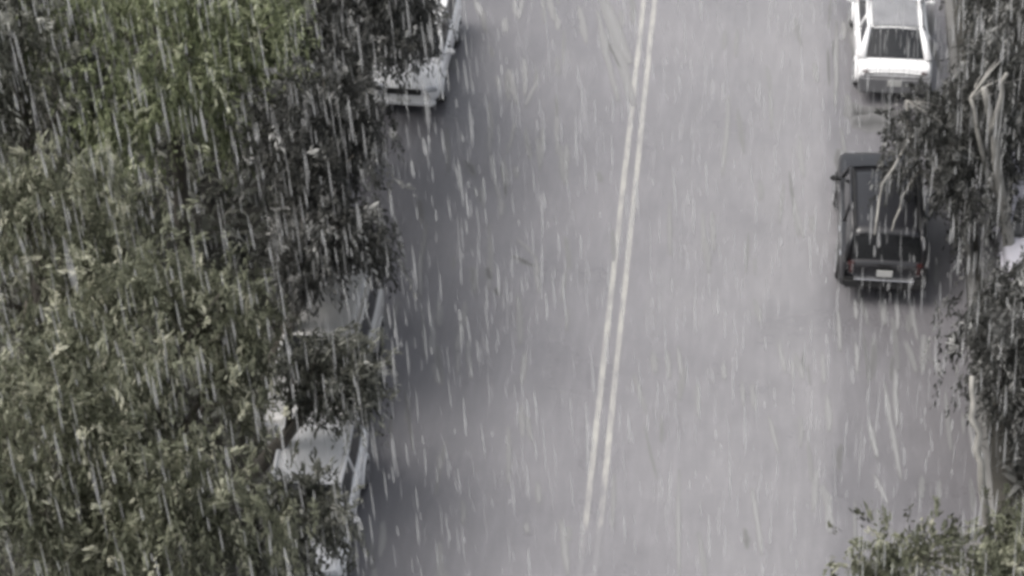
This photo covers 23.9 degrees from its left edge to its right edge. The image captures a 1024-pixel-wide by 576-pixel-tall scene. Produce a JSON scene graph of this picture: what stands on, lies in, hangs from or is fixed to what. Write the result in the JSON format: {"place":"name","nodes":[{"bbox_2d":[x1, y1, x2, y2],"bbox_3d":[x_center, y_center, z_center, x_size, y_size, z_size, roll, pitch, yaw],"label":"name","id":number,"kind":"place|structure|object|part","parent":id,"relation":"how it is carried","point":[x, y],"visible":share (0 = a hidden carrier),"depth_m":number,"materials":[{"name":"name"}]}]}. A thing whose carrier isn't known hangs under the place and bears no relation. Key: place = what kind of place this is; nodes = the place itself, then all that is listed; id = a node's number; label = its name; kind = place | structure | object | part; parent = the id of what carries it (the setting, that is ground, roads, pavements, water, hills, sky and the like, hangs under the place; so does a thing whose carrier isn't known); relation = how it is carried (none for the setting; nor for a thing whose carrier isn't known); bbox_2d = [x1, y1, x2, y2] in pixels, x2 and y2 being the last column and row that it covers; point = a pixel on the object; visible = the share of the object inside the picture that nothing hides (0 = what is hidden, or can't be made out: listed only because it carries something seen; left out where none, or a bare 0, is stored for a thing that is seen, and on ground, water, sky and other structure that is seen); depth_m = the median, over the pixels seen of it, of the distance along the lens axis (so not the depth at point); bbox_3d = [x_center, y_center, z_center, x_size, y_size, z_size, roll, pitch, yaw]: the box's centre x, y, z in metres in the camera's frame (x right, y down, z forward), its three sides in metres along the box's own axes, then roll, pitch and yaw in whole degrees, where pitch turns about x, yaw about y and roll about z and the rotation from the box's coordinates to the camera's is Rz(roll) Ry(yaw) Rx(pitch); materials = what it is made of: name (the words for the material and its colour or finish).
{"place":"outdoors","nodes":[
{"label":"outdoors","id":0,"kind":"place"},
{"bbox_2d":[0,0,372,575],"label":"verge","id":1,"kind":"structure","parent":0,"point":[258,183],"depth_m":54.52,"materials":[{"name":"green plant"}]},
{"bbox_2d":[40,0,84,123],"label":"broadleaf tree","id":2,"kind":"object","parent":1,"relation":"on","point":[52,57],"visible":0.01,"depth_m":56.95,"materials":[{"name":"plant"}]},
{"bbox_2d":[0,0,161,271],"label":"broadleaf tree","id":3,"kind":"object","parent":1,"relation":"on","point":[12,43],"visible":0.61,"depth_m":49.01,"materials":[{"name":"green plant"}]},
{"bbox_2d":[0,128,221,463],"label":"broadleaf tree","id":4,"kind":"object","parent":1,"relation":"on","point":[28,200],"visible":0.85,"depth_m":44.84,"materials":[{"name":"green plant"}]},
{"bbox_2d":[0,272,240,575],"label":"broadleaf tree","id":5,"kind":"object","parent":1,"relation":"on","point":[26,473],"visible":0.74,"depth_m":39.70,"materials":[{"name":"green plant"}]},
{"bbox_2d":[6,196,296,559],"bbox_3d":[-6.322,2.109,44.234,5.258,7.644,4.952,4,38,5],"label":"broadleaf tree","id":6,"kind":"object","parent":1,"relation":"on","point":[196,312],"visible":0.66,"depth_m":42.65,"materials":[{"name":"green plant"}]},
{"bbox_2d":[2,387,319,575],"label":"broadleaf tree","id":7,"kind":"object","parent":1,"relation":"on","point":[185,490],"visible":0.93,"depth_m":39.07,"materials":[{"name":"green plant"}]},
{"bbox_2d":[6,0,325,253],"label":"broadleaf tree","id":8,"kind":"object","parent":1,"relation":"on","point":[248,33],"visible":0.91,"depth_m":49.00,"materials":[{"name":"green plant"}]},
{"bbox_2d":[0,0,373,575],"bbox_3d":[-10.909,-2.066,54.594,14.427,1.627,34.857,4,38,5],"label":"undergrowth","id":9,"kind":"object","parent":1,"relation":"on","point":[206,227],"visible":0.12,"depth_m":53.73,"materials":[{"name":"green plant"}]},
{"bbox_2d":[108,0,288,107],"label":"broadleaf tree","id":10,"kind":"object","parent":1,"relation":"on","point":[186,54],"visible":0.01,"depth_m":57.10,"materials":[{"name":"green plant"}]},
{"bbox_2d":[224,446,374,575],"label":"street tree","id":11,"kind":"object","parent":1,"relation":"on","point":[330,538],"visible":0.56,"depth_m":42.39,"materials":[{"name":"green plant"}]},
{"bbox_2d":[236,313,402,504],"bbox_3d":[-3.747,2.423,46.457,3.377,4.412,2.454,4,38,5],"label":"street tree","id":12,"kind":"object","parent":1,"relation":"on","point":[347,382],"visible":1,"depth_m":45.54,"materials":[{"name":"green plant"}]},
{"bbox_2d":[238,175,418,394],"bbox_3d":[-3.807,0.035,48.972,3.438,5.079,3.443,-18,41,-22],"label":"street tree","id":13,"kind":"object","parent":1,"relation":"on","point":[308,253],"visible":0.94,"depth_m":47.68,"materials":[{"name":"green plant"}]},
{"bbox_2d":[345,0,457,103],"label":"street tree","id":14,"kind":"object","parent":1,"relation":"on","point":[431,9],"visible":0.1,"depth_m":56.14,"materials":[{"name":"green plant"}]},
{"bbox_2d":[345,0,988,575],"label":"road","id":15,"kind":"structure","parent":0,"point":[721,454],"depth_m":52.05,"materials":[{"name":"grey asphalt"}]},
{"bbox_2d":[260,413,369,575],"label":"parked car","id":16,"kind":"object","parent":15,"relation":"on","point":[353,465],"visible":0.37,"depth_m":46.40,"materials":[{"name":"white paint"}]},
{"bbox_3d":[-3.184,3.841,45.996,0.170,0.510,1.395,3,38,4],"label":"side window","id":17,"kind":"part","parent":16,"relation":"part of","materials":[{"name":"black glass"}]},
{"bbox_3d":[-3.072,3.013,47.056,0.170,0.510,1.145,3,38,4],"label":"side window","id":18,"kind":"part","parent":16,"relation":"part of","materials":[{"name":"black glass"}]},
{"bbox_2d":[263,264,384,445],"bbox_3d":[-3.851,1.379,49.745,2.300,1.775,4.620,4,38,5],"label":"parked car","id":19,"kind":"object","parent":15,"relation":"on","point":[369,319],"visible":0.33,"depth_m":49.51,"materials":[{"name":"silver metal"}]},
{"bbox_3d":[-3.077,1.097,49.297,0.149,0.610,1.540,4,38,5],"label":"side window","id":20,"kind":"part","parent":19,"relation":"part of","materials":[{"name":"black glass"}]},
{"bbox_3d":[-2.935,0.230,50.407,0.149,0.610,1.130,4,38,5],"label":"side window","id":21,"kind":"part","parent":19,"relation":"part of","materials":[{"name":"grey glass"}]},
{"bbox_2d":[371,0,461,106],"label":"parked car","id":22,"kind":"object","parent":15,"relation":"on","point":[427,94],"visible":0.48,"depth_m":58.13,"materials":[{"name":"white paint"}]},
{"bbox_3d":[-1.677,-6.260,58.925,0.170,0.510,1.395,4,38,5],"label":"side window","id":23,"kind":"part","parent":22,"relation":"part of","materials":[{"name":"grey glass"}]},
{"bbox_3d":[-1.519,-7.085,59.981,0.170,0.510,1.145,4,38,5],"label":"side window","id":24,"kind":"part","parent":22,"relation":"part of","materials":[{"name":"grey glass"}]},
{"bbox_2d":[577,0,656,575],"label":"road markings","id":25,"kind":"object","parent":15,"relation":"on","point":[597,548],"visible":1,"depth_m":52.27,"materials":[{"name":"paint"}]},
{"bbox_2d":[830,152,928,290],"bbox_3d":[8.214,-1.731,53.681,2.300,1.828,4.635,3,38,4],"label":"off road car","id":26,"kind":"object","parent":15,"relation":"on","point":[887,258],"visible":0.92,"depth_m":52.07,"materials":[{"name":"black paint"}]},
{"bbox_3d":[7.440,-2.212,53.533,0.149,0.610,1.540,3,38,4],"label":"side window","id":27,"kind":"part","parent":26,"relation":"part of","materials":[{"name":"grey glass"}]},
{"bbox_3d":[7.310,-1.345,52.423,0.149,0.610,1.130,3,38,4],"label":"side window","id":28,"kind":"part","parent":26,"relation":"part of","materials":[{"name":"grey glass"}]},
{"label":"rear window","id":29,"kind":"part","parent":26,"relation":"part of","materials":[{"name":"black glass"}]},
{"bbox_2d":[847,0,934,94],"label":"sedan","id":30,"kind":"object","parent":15,"relation":"on","point":[892,47],"visible":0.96,"depth_m":58.55,"materials":[{"name":"white paint"}]},
{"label":"side window","id":31,"kind":"part","parent":30,"relation":"part of","materials":[{"name":"grey glass"}]},
{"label":"side window","id":32,"kind":"part","parent":30,"relation":"part of","materials":[{"name":"grey glass"}]},
{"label":"rear window","id":33,"kind":"part","parent":30,"relation":"part of","materials":[{"name":"black glass"}]},
{"bbox_2d":[362,0,976,575],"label":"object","id":34,"kind":"object","parent":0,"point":[864,118],"visible":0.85,"depth_m":52.62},
{"bbox_2d":[953,0,1023,569],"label":"verge","id":35,"kind":"structure","parent":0,"point":[997,454],"depth_m":48.71,"materials":[{"name":"soil"}]},
{"bbox_2d":[896,58,1023,269],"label":"street tree","id":36,"kind":"object","parent":35,"relation":"on","point":[1010,169],"visible":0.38,"depth_m":52.01,"materials":[{"name":"green plant"}]},
{"bbox_2d":[920,245,1023,463],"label":"street tree","id":37,"kind":"object","parent":35,"relation":"on","point":[998,361],"visible":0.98,"depth_m":47.61,"materials":[{"name":"green plant"}]},
{"bbox_2d":[938,0,1023,108],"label":"street tree","id":38,"kind":"object","parent":35,"relation":"on","point":[1014,19],"visible":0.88,"depth_m":56.03,"materials":[{"name":"green plant"}]},
{"bbox_2d":[939,15,1023,246],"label":"pale trunk tree","id":39,"kind":"object","parent":35,"relation":"on","point":[1004,66],"visible":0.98,"depth_m":51.28,"materials":[{"name":"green plant"}]},
{"bbox_2d":[955,0,1023,148],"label":"undergrowth","id":40,"kind":"object","parent":35,"relation":"on","point":[971,25],"visible":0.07,"depth_m":60.21,"materials":[{"name":"green plant"}]},
{"bbox_2d":[979,483,1023,575],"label":"broadleaf tree","id":41,"kind":"object","parent":35,"relation":"on","point":[1008,517],"visible":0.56,"depth_m":41.58,"materials":[{"name":"green plant"}]},
{"bbox_2d":[994,385,1023,554],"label":"undergrowth","id":42,"kind":"object","parent":35,"relation":"on","point":[1012,476],"visible":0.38,"depth_m":47.68,"materials":[{"name":"green plant"}]},
{"bbox_2d":[974,169,1023,377],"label":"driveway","id":43,"kind":"structure","parent":0,"point":[987,248],"depth_m":53.85,"materials":[{"name":"concrete"}]},
{"bbox_2d":[988,149,1023,281],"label":"parked car","id":44,"kind":"object","parent":43,"relation":"on","point":[1012,252],"visible":0.2,"depth_m":52.55,"materials":[{"name":"white paint"}]},
{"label":"side window","id":45,"kind":"part","parent":44,"relation":"part of","materials":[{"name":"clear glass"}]},
{"label":"ground","id":46,"kind":"structure","parent":0,"visible":0},
{"bbox_2d":[233,57,373,575],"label":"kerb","id":47,"kind":"structure","parent":46,"relation":"on","point":[236,568],"depth_m":47.51,"materials":[{"name":"concrete"}]},
{"bbox_2d":[223,44,415,247],"bbox_3d":[-3.994,-2.242,50.141,3.773,7.229,5.305,-4,38,-5],"label":"street tree","id":48,"kind":"object","parent":46,"relation":"on","point":[309,113],"visible":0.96,"depth_m":48.28,"materials":[{"name":"green plant"}]},
{"bbox_2d":[277,0,450,175],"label":"street tree","id":49,"kind":"object","parent":46,"relation":"on","point":[356,18],"visible":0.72,"depth_m":52.30,"materials":[{"name":"green plant"}]},
{"bbox_2d":[823,376,1023,575],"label":"pale trunk tree","id":50,"kind":"object","parent":46,"relation":"on","point":[890,564],"visible":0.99,"depth_m":41.61,"materials":[{"name":"green plant"}]},
{"bbox_2d":[861,75,994,264],"bbox_3d":[9.017,-2.156,52.033,2.947,4.643,4.563,4,38,5],"label":"pale trunk tree","id":51,"kind":"object","parent":46,"relation":"on","point":[926,132],"visible":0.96,"depth_m":51.45,"materials":[{"name":"green plant"}]},
{"bbox_2d":[944,0,995,575],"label":"kerb","id":52,"kind":"structure","parent":46,"relation":"on","point":[970,275],"depth_m":52.99,"materials":[{"name":"concrete"}]}
]}

